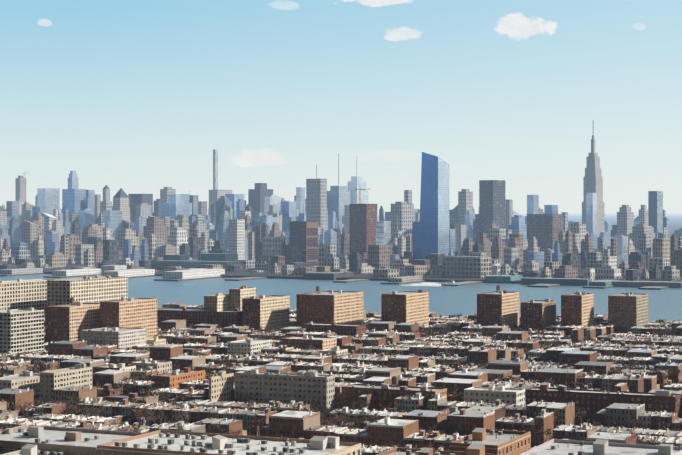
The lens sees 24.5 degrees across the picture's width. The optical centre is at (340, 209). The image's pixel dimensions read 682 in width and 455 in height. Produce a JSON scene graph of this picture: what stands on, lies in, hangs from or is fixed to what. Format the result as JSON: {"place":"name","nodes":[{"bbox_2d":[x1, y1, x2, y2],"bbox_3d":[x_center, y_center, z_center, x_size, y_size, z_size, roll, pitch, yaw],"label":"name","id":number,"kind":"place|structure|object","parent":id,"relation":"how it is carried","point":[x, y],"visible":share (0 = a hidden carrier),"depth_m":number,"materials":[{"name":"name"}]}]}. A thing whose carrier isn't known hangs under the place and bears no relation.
{"place":"outdoors","nodes":[
{"label":"outdoors","id":0,"kind":"place"},
{"bbox_2d":[0,274,681,322],"bbox_3d":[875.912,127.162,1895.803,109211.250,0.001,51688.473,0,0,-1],"label":"river","id":1,"kind":"structure","parent":0,"point":[664,304],"depth_m":2447.94,"materials":[{"name":"liquid"}]},
{"bbox_2d":[403,280,454,285],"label":"boat","id":2,"kind":"object","parent":1,"relation":"on","point":[427,284],"visible":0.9,"depth_m":2672.61,"materials":[{"name":"white metal"}]},
{"bbox_2d":[0,213,681,430],"bbox_3d":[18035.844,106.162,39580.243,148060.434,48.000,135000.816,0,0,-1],"label":"ground","id":3,"kind":"structure","parent":0,"point":[675,221],"depth_m":3041.44,"materials":[{"name":"grey concrete"}]},
{"bbox_2d":[0,425,681,454],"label":"rooftops","id":4,"kind":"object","parent":3,"relation":"on","point":[35,440],"depth_m":443.35,"materials":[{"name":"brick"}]},
{"bbox_2d":[0,120,681,289],"bbox_3d":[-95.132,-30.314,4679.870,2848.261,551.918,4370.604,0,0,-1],"label":"skyline","id":5,"kind":"structure","parent":3,"relation":"on","point":[331,231],"depth_m":3818.93,"materials":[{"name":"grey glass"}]},
{"bbox_2d":[0,302,681,454],"bbox_3d":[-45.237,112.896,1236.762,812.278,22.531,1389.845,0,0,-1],"label":"row houses","id":6,"kind":"structure","parent":3,"relation":"on","point":[405,431],"depth_m":1027.29,"materials":[{"name":"brown brick"}]},
{"bbox_2d":[0,275,681,425],"bbox_3d":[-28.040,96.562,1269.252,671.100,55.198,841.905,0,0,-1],"label":"apartment buildings","id":7,"kind":"structure","parent":3,"relation":"on","point":[103,310],"depth_m":1327.67,"materials":[{"name":"brown brick"}]},
{"bbox_2d":[0,307,681,454],"bbox_3d":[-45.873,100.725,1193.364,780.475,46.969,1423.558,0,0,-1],"label":"trees","id":8,"kind":"object","parent":3,"relation":"on","point":[338,420],"visible":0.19,"depth_m":1026.03,"materials":[{"name":"brown plant"}]},
{"bbox_2d":[7,265,680,281],"bbox_3d":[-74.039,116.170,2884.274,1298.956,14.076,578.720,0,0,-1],"label":"shore trees","id":9,"kind":"object","parent":3,"relation":"on","point":[226,270],"visible":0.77,"depth_m":2830.62,"materials":[{"name":"green plant"}]},
{"bbox_2d":[0,0,681,212],"label":"sky","id":10,"kind":"structure","parent":0,"point":[133,96],"materials":[{"name":"blue"}]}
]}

